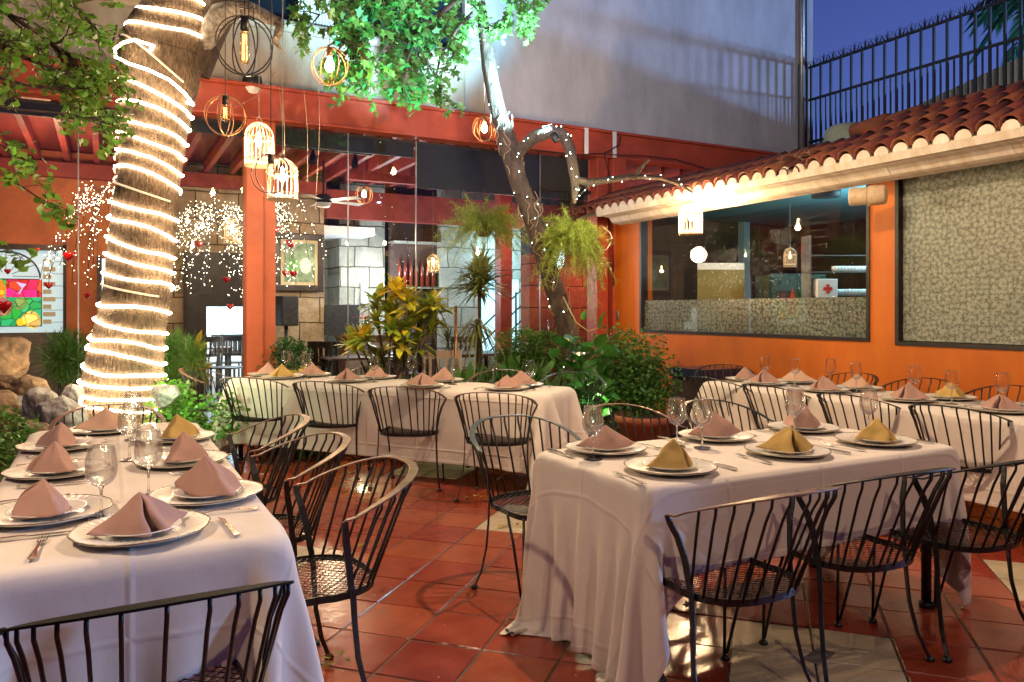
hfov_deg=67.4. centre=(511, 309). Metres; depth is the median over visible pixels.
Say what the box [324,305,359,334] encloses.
dark screen
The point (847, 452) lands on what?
knife
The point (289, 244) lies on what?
heart ornament
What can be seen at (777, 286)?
green fridge
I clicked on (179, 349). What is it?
feathery shrub
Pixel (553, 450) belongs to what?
knife
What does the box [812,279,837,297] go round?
first aid box
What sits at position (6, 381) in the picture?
boulder
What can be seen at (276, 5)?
window pane
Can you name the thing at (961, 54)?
iron railing
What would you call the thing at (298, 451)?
plants
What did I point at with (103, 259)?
lit window
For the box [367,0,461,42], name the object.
window frame
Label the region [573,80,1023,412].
kitchen building
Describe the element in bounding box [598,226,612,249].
hanging ornament
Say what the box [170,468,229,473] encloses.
fork
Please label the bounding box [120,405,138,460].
wine glass
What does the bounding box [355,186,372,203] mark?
wire globe lamp
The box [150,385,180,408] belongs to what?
boulder
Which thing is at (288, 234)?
lit twig tree
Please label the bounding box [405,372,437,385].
napkin
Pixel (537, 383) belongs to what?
charger plate
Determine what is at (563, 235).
hanging fern
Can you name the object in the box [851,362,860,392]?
wine glass
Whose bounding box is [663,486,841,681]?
iron chair
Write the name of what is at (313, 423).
iron chair
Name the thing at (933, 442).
knife
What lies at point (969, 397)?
charger plate
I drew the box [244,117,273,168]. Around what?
birdcage lantern
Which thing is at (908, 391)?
napkin
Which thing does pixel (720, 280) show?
glittering partition
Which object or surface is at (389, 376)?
charger plate
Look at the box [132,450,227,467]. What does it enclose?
charger plate
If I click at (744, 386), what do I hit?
iron chair
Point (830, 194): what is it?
kitchen drum light
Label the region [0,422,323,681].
tablecloth
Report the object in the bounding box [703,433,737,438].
side plate
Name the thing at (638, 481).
fork
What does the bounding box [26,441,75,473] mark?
napkin
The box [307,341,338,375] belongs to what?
wooden chair
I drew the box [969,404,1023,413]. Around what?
charger plate
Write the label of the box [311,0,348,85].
wire globe lamp
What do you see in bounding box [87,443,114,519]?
wine glass
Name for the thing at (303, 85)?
cord tangle
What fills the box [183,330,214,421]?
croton
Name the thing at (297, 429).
iron chair
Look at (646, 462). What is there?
side plate
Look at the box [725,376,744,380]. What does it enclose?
charger plate
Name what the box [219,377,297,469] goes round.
iron chair
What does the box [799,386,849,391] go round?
charger plate
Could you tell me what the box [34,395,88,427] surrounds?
boulder
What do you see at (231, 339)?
wooden chair
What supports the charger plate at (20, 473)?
on the tablecloth at (61, 574)
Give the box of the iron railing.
[808,0,1023,144]
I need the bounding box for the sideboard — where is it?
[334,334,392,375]
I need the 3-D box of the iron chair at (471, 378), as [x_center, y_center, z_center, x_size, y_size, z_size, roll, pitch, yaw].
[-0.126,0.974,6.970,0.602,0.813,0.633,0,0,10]
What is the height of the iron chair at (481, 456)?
0.813 m
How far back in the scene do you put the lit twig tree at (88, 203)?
10.35 m
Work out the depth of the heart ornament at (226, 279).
10.75 m
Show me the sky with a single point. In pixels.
(837, 24)
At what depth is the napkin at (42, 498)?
2.26 m
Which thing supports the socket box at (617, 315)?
attached to the kitchen building at (937, 239)
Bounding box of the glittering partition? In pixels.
[697,263,743,299]
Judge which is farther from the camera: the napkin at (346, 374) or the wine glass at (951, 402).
the napkin at (346, 374)
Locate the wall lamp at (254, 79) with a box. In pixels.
[242,74,261,93]
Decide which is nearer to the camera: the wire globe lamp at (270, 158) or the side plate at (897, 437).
the side plate at (897, 437)
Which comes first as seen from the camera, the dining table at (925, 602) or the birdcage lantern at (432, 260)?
the dining table at (925, 602)
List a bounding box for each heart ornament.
[0,301,12,313]
[44,282,53,288]
[62,252,74,261]
[83,292,90,298]
[194,241,202,247]
[223,276,230,282]
[226,304,233,309]
[282,271,289,276]
[286,242,294,248]
[290,271,297,276]
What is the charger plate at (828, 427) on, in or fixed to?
on the tablecloth at (601, 558)
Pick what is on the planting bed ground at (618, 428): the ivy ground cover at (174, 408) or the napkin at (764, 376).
the ivy ground cover at (174, 408)
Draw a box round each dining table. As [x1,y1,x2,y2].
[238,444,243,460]
[659,527,933,681]
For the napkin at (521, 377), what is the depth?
6.26 m
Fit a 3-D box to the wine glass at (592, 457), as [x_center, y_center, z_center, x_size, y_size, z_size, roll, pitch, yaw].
[0.340,0.515,3.224,0.090,0.221,0.090,0,0,33]
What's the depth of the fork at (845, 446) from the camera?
3.46 m
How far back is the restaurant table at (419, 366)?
11.19 m
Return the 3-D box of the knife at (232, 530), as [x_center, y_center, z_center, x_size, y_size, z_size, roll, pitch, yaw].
[-0.816,0.621,2.209,0.020,0.008,0.216,0,0,-33]
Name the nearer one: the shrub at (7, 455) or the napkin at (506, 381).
the shrub at (7, 455)
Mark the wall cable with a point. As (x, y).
(609, 174)
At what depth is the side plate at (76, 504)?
2.35 m
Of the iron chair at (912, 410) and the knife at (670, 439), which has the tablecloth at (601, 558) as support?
the knife at (670, 439)
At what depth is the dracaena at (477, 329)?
8.22 m
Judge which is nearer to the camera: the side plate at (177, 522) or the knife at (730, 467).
the side plate at (177, 522)
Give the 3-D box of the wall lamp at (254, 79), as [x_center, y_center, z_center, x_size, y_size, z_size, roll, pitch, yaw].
[-2.887,-2.489,8.543,0.220,0.220,0.220,0,0,-28]
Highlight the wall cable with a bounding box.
[481,136,709,285]
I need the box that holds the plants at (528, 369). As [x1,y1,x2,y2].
[402,352,603,407]
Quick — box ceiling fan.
[300,160,362,207]
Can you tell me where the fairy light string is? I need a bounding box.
[477,0,684,368]
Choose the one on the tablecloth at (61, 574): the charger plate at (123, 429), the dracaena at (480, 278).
the charger plate at (123, 429)
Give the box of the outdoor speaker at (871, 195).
[848,185,887,205]
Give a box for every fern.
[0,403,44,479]
[433,193,529,271]
[529,201,618,323]
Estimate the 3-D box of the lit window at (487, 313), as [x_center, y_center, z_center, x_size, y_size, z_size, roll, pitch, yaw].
[-0.259,0.155,14.423,0.850,1.450,0.030,0,0,-28]
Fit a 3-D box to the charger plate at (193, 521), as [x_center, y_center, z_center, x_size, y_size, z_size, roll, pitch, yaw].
[-1.035,0.614,2.145,0.362,0.022,0.357,0,0,-30]
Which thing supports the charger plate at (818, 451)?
on the tablecloth at (601, 558)
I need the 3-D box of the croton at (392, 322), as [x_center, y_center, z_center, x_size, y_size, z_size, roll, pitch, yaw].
[-1.191,0.514,7.690,1.277,1.744,0.919,0,0,-5]
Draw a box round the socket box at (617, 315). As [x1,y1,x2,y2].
[616,311,618,320]
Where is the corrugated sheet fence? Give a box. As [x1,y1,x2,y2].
[923,55,1023,105]
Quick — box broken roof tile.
[776,147,812,176]
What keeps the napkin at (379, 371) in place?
on the side plate
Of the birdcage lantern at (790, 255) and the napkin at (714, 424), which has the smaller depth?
the napkin at (714, 424)
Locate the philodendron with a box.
[548,296,636,436]
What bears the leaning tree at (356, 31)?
on the planting bed ground at (618, 428)
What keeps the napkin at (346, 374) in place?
on the side plate
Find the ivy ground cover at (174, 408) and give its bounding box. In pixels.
[136,376,251,442]
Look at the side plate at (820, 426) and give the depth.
3.93 m
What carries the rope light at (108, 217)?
attached to the tree at (189, 60)
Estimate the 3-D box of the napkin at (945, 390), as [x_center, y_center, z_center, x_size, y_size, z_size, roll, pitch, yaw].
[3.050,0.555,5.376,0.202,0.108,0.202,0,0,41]
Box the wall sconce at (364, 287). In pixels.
[361,282,367,303]
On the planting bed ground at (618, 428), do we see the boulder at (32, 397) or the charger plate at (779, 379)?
the boulder at (32, 397)
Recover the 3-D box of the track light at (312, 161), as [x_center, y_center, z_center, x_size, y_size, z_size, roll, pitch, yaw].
[-2.329,-1.951,9.873,1.100,0.225,0.137,0,0,-28]
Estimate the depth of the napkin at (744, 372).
6.74 m
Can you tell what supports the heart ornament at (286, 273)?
hanging from the lit twig tree at (288, 234)
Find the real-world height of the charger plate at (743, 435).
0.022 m
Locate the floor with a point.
(405, 603)
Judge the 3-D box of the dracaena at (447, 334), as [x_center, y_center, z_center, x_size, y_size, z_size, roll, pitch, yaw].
[-0.667,0.765,8.112,0.510,1.233,0.496,0,0,-28]
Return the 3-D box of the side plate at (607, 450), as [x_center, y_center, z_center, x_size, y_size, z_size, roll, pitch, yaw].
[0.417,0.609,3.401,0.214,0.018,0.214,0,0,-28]
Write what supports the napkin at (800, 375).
on the side plate
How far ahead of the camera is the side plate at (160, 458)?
3.08 m
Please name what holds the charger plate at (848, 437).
on the tablecloth at (601, 558)
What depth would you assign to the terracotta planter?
7.09 m
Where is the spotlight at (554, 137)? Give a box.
[549,132,559,142]
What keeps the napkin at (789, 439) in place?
on the side plate at (779, 452)
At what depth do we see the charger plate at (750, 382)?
6.37 m
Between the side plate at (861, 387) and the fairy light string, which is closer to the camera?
the side plate at (861, 387)
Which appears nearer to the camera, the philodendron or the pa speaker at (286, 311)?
the philodendron
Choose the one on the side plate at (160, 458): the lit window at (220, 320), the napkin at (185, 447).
the napkin at (185, 447)
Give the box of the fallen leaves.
[241,459,828,666]
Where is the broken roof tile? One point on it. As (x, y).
(792, 164)
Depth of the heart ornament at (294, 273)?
10.79 m
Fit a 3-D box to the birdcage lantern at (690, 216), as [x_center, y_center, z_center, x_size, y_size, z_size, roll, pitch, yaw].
[1.908,-1.026,8.200,0.253,0.459,0.253,0,0,28]
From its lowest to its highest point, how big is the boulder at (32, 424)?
0.235 m
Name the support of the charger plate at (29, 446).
on the tablecloth at (61, 574)
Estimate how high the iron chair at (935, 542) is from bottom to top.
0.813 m
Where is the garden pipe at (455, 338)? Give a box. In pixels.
[454,306,456,373]
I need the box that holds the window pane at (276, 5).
[248,0,450,46]
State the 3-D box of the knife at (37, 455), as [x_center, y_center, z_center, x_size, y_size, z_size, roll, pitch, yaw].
[-1.946,0.621,3.277,0.216,0.008,0.020,0,0,-25]
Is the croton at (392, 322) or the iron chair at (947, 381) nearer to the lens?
the iron chair at (947, 381)
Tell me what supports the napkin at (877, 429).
on the side plate at (897, 437)
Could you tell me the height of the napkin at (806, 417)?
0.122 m
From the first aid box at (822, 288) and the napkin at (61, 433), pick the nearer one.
the napkin at (61, 433)
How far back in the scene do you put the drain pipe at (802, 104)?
12.61 m
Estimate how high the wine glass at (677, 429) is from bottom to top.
0.220 m
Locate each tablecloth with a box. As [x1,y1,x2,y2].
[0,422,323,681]
[212,376,588,489]
[500,428,970,681]
[687,380,1023,513]
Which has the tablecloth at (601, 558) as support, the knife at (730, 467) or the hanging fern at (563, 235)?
the knife at (730, 467)
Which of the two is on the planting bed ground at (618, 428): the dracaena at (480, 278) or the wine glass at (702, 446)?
the dracaena at (480, 278)
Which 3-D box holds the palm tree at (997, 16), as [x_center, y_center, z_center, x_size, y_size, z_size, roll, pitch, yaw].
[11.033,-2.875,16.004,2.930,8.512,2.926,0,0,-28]
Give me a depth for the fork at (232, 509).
2.38 m
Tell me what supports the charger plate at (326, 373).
on the tablecloth at (560, 405)
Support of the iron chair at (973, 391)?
on the floor
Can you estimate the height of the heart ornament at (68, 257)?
0.126 m
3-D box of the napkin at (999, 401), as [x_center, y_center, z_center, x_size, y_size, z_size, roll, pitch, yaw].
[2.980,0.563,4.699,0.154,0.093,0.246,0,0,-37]
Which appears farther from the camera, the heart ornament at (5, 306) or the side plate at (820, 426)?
the heart ornament at (5, 306)
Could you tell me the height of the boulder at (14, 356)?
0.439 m
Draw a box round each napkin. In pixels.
[11,478,69,518]
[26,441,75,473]
[35,422,76,447]
[73,407,131,429]
[86,492,187,536]
[161,414,200,437]
[164,432,207,462]
[174,455,242,496]
[258,362,273,373]
[269,364,295,376]
[300,362,324,373]
[334,368,361,380]
[365,365,387,376]
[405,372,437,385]
[431,367,454,379]
[495,375,520,388]
[511,370,536,383]
[576,425,634,448]
[647,438,692,469]
[688,411,740,436]
[735,367,755,378]
[749,369,780,383]
[755,426,813,453]
[781,368,814,381]
[783,403,820,427]
[809,376,840,389]
[842,374,871,386]
[854,417,897,442]
[890,382,929,399]
[935,381,965,396]
[979,394,1023,410]
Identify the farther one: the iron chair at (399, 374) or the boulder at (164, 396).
the iron chair at (399, 374)
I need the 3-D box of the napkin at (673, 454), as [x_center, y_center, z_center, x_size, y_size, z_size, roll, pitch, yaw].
[0.622,0.555,3.009,0.173,0.110,0.196,0,0,13]
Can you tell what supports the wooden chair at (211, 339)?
on the restaurant building at (710, 84)
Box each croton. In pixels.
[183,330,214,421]
[290,360,327,375]
[333,273,455,378]
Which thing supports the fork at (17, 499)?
on the tablecloth at (61, 574)
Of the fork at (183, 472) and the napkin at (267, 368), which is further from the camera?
the napkin at (267, 368)
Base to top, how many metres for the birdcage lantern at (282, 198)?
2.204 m
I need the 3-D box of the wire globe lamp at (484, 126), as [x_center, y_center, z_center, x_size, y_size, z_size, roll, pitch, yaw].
[-0.300,-2.814,8.350,0.255,1.973,0.239,0,0,5]
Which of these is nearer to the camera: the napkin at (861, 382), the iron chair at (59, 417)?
the iron chair at (59, 417)
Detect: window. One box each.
[0,249,62,332]
[102,258,105,287]
[207,307,242,333]
[482,279,517,350]
[639,184,869,341]
[895,159,1023,350]
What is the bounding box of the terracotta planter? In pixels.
[614,411,677,441]
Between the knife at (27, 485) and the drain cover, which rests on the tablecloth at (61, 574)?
the knife at (27, 485)
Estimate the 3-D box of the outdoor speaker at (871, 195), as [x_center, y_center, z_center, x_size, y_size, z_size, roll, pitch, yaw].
[3.081,-0.984,6.647,0.290,0.176,0.176,0,0,34]
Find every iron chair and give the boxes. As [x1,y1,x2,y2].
[0,580,293,681]
[47,403,165,430]
[179,367,254,455]
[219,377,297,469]
[227,414,309,502]
[249,432,350,645]
[292,381,370,479]
[293,455,417,681]
[339,365,401,454]
[367,386,446,491]
[454,392,537,501]
[466,369,529,467]
[469,415,580,600]
[540,372,605,434]
[584,403,685,441]
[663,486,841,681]
[680,399,773,430]
[688,376,741,417]
[694,364,754,389]
[741,384,811,428]
[759,467,955,681]
[816,393,900,430]
[825,372,878,385]
[868,459,1023,662]
[879,377,949,392]
[908,404,1023,518]
[965,385,1023,401]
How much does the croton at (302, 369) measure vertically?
0.876 m
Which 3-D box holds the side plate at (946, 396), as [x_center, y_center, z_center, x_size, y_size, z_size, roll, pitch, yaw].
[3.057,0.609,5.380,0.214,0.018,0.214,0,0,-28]
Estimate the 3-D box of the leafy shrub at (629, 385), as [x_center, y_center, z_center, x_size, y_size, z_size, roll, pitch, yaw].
[1.089,0.757,7.811,1.168,1.260,1.353,0,0,-28]
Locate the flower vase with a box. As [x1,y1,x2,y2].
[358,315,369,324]
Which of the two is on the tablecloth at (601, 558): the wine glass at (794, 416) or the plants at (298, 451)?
the wine glass at (794, 416)
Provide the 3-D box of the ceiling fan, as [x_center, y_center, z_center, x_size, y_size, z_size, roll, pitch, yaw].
[-2.616,-1.733,10.633,1.222,0.655,1.168,0,0,-28]
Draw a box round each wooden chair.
[207,334,221,389]
[207,336,220,391]
[209,335,242,394]
[215,334,242,388]
[306,341,332,375]
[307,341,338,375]
[408,339,432,375]
[422,350,461,376]
[451,336,483,379]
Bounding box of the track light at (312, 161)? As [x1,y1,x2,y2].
[286,146,371,168]
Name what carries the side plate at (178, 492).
on the charger plate at (247, 490)
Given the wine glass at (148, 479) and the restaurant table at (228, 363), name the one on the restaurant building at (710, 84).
the restaurant table at (228, 363)
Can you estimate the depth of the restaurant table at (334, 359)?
10.08 m
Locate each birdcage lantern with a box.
[224,215,239,244]
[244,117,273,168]
[267,0,298,201]
[427,253,438,272]
[679,192,702,235]
[783,245,796,267]
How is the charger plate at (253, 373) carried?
on the tablecloth at (560, 405)
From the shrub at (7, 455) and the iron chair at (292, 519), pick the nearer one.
the iron chair at (292, 519)
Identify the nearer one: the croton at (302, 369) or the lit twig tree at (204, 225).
the croton at (302, 369)
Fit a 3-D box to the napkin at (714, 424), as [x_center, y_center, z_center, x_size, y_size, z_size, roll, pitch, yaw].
[0.979,0.553,3.712,0.202,0.114,0.228,0,0,33]
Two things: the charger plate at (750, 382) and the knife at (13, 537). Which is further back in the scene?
the charger plate at (750, 382)
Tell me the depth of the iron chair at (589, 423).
4.58 m
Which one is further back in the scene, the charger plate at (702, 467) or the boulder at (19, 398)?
the boulder at (19, 398)
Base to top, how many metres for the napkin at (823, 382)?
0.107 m
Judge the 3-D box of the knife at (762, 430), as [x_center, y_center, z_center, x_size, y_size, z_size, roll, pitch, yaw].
[1.309,0.621,3.904,0.019,0.008,0.216,0,0,-26]
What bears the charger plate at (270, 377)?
on the tablecloth at (560, 405)
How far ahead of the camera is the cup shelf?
8.56 m
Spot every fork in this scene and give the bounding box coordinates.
[0,493,69,502]
[27,534,48,559]
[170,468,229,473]
[201,507,258,513]
[612,471,645,483]
[735,452,772,462]
[822,442,865,450]
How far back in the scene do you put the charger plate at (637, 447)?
3.36 m
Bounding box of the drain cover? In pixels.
[804,647,835,664]
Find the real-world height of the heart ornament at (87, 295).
0.096 m
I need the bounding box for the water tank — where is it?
[824,122,856,141]
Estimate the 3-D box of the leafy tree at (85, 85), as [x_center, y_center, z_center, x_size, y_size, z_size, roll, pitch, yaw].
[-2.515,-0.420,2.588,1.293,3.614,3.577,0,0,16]
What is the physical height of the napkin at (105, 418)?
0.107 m
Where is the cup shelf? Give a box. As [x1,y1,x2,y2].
[801,235,865,297]
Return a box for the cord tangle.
[234,0,319,208]
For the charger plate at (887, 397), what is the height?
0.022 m
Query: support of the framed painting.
attached to the restaurant building at (710, 84)
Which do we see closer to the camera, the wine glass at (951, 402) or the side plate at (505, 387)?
the wine glass at (951, 402)
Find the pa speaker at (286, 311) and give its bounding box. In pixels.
[275,296,298,351]
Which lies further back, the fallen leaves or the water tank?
the water tank
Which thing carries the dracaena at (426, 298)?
on the planting bed ground at (618, 428)
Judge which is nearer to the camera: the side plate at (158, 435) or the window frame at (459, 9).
the side plate at (158, 435)
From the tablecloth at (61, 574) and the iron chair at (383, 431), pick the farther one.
the iron chair at (383, 431)
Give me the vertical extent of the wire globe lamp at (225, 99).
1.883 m
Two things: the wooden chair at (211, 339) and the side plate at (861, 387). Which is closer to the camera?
the side plate at (861, 387)
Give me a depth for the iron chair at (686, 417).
4.79 m
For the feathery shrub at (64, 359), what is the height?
1.250 m
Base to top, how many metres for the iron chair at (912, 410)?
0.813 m
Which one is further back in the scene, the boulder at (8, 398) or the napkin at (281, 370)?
the napkin at (281, 370)
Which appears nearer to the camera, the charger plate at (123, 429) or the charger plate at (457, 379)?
the charger plate at (123, 429)
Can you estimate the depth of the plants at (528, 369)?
7.84 m
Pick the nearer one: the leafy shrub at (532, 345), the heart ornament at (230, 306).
the leafy shrub at (532, 345)
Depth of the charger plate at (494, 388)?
6.00 m
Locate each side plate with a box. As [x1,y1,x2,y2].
[5,499,86,518]
[24,461,88,474]
[35,438,88,447]
[82,425,126,431]
[105,518,181,536]
[151,432,199,439]
[152,454,208,463]
[172,486,240,498]
[493,385,516,388]
[586,445,630,451]
[642,458,697,470]
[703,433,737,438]
[762,448,811,453]
[782,423,824,429]
[810,387,833,390]
[846,386,873,388]
[851,434,901,442]
[931,394,965,398]
[983,406,1022,411]
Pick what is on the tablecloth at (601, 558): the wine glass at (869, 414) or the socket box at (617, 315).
the wine glass at (869, 414)
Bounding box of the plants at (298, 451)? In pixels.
[248,374,362,460]
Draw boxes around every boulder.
[0,337,30,376]
[0,374,16,389]
[0,390,19,427]
[10,374,49,395]
[12,419,54,443]
[16,395,22,414]
[20,387,57,421]
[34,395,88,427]
[60,384,85,404]
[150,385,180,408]
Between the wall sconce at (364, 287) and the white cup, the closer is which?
the white cup
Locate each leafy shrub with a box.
[257,336,313,370]
[491,325,563,382]
[557,323,688,432]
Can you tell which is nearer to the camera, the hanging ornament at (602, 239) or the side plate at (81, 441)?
the side plate at (81, 441)
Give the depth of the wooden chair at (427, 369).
11.06 m
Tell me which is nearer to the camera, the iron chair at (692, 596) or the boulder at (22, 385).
the iron chair at (692, 596)
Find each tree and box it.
[0,0,144,271]
[38,182,113,285]
[78,0,284,423]
[172,195,288,297]
[219,194,324,291]
[285,0,692,435]
[963,0,1023,65]
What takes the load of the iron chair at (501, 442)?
on the floor
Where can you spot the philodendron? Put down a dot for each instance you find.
(578, 350)
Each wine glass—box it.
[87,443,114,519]
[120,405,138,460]
[125,393,141,440]
[137,428,159,494]
[584,405,601,459]
[669,397,684,446]
[694,398,710,448]
[786,389,801,429]
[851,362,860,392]
[866,389,875,424]
[946,370,957,403]
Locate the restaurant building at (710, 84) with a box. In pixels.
[0,0,812,445]
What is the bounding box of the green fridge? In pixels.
[755,275,825,298]
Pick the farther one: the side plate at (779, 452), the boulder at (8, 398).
the boulder at (8, 398)
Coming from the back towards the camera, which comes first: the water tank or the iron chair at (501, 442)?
the water tank
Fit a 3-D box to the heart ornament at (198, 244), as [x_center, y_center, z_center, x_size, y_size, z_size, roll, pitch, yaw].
[-4.303,-0.895,10.553,0.114,0.096,0.066,0,0,-42]
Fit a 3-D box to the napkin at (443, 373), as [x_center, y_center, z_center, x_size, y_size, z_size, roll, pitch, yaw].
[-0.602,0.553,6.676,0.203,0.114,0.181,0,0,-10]
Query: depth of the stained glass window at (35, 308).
10.69 m
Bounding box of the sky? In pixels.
[126,0,1023,143]
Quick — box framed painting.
[275,233,323,291]
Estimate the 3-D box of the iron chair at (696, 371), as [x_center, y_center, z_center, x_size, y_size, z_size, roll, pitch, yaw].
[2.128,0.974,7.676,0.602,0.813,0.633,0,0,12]
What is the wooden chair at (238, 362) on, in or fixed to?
on the restaurant building at (710, 84)
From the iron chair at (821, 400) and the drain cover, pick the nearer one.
the drain cover
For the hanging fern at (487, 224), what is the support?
hanging from the restaurant building at (710, 84)
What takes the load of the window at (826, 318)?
in the kitchen building at (937, 239)
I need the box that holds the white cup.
[831,266,836,271]
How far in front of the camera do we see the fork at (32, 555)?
1.97 m
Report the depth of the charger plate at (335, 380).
6.60 m
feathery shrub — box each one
[29,324,89,396]
[163,327,210,420]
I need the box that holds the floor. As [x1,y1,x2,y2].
[225,432,1023,681]
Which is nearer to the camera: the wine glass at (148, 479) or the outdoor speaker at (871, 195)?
the wine glass at (148, 479)
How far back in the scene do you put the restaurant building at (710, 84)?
10.90 m
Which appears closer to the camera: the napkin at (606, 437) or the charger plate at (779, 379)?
the napkin at (606, 437)
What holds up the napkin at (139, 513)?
on the side plate at (177, 522)
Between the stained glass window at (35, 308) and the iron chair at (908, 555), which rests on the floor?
the iron chair at (908, 555)
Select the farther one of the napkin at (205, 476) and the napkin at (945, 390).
the napkin at (945, 390)
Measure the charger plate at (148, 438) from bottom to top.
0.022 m
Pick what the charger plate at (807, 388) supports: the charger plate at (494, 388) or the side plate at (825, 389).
the side plate at (825, 389)
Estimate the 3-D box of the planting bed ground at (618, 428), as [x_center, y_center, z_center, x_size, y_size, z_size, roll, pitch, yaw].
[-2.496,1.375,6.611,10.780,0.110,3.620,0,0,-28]
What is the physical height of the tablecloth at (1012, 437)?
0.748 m
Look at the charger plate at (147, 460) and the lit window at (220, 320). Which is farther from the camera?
the lit window at (220, 320)
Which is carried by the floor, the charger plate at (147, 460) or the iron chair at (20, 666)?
the iron chair at (20, 666)
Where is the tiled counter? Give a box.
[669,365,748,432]
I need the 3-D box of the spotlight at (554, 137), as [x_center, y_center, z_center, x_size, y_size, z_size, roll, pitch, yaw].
[0.412,-1.651,7.376,0.080,0.082,0.078,0,-37,-49]
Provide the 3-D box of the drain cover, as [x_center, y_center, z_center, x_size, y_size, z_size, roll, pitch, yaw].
[1.221,1.377,3.053,0.140,0.004,0.070,0,0,-43]
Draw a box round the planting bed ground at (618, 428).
[0,408,675,481]
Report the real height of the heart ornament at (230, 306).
0.096 m
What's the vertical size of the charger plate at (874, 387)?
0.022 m
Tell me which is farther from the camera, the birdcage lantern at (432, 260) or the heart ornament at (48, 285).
the birdcage lantern at (432, 260)
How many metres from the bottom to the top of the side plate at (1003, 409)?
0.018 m
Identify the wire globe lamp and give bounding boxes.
[204,0,245,135]
[215,0,273,76]
[251,0,290,193]
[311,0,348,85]
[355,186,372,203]
[472,83,495,141]
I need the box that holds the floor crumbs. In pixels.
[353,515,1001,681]
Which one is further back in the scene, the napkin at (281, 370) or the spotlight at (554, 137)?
the spotlight at (554, 137)
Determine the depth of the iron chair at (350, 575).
2.75 m
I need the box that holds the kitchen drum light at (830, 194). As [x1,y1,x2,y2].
[811,189,840,198]
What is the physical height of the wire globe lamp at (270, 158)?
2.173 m
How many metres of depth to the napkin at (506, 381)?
5.95 m
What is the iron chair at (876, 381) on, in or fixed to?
on the floor
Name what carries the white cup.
on the cup shelf
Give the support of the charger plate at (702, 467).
on the tablecloth at (601, 558)
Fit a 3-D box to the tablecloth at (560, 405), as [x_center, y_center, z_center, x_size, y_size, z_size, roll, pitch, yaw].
[-1.043,1.002,6.632,3.585,0.750,1.144,0,0,25]
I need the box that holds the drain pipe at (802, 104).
[798,0,806,148]
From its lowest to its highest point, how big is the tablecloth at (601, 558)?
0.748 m
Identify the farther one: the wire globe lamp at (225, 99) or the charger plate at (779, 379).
the charger plate at (779, 379)
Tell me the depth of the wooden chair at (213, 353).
13.22 m
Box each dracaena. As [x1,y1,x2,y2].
[402,288,452,372]
[433,326,468,371]
[438,242,518,379]
[450,316,509,374]
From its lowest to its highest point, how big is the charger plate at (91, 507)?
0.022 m
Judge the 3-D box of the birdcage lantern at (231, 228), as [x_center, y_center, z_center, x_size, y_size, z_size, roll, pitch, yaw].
[-3.865,-1.529,10.600,0.218,1.264,0.218,0,0,26]
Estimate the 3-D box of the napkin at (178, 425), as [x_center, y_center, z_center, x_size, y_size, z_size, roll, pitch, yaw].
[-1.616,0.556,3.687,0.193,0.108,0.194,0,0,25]
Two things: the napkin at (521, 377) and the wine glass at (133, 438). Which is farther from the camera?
the napkin at (521, 377)
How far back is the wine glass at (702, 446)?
3.47 m
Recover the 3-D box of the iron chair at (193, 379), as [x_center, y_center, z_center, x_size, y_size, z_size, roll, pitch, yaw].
[-2.893,0.974,7.479,0.633,0.813,0.602,0,0,2]
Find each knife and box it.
[0,530,69,540]
[17,481,85,487]
[26,453,84,457]
[218,517,239,536]
[548,448,575,457]
[658,436,687,442]
[708,460,737,469]
[753,428,774,432]
[829,448,850,453]
[917,439,935,443]
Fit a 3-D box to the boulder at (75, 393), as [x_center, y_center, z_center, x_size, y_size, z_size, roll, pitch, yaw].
[-3.758,0.736,6.592,0.214,0.208,0.222,0,0,12]
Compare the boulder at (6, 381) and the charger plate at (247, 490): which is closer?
the charger plate at (247, 490)
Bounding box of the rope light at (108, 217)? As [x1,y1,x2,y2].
[77,0,204,423]
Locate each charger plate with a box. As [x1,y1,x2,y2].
[0,494,113,526]
[1,459,110,479]
[15,436,106,451]
[67,509,210,547]
[69,422,143,433]
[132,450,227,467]
[134,429,215,442]
[148,479,262,505]
[247,372,268,375]
[261,374,301,378]
[294,372,330,376]
[326,378,367,381]
[359,374,395,378]
[400,383,444,387]
[434,377,463,381]
[484,385,528,389]
[520,382,543,386]
[565,440,646,454]
[624,455,717,475]
[678,429,754,441]
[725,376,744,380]
[742,380,787,384]
[744,441,830,457]
[767,421,840,432]
[777,378,816,383]
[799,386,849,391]
[834,432,918,445]
[837,384,883,389]
[879,395,937,401]
[924,393,978,399]
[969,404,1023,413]
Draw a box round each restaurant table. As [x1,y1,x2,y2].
[207,346,233,383]
[318,355,393,378]
[417,351,507,373]
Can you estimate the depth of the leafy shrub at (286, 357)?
8.47 m
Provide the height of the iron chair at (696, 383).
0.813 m
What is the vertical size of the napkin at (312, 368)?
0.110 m

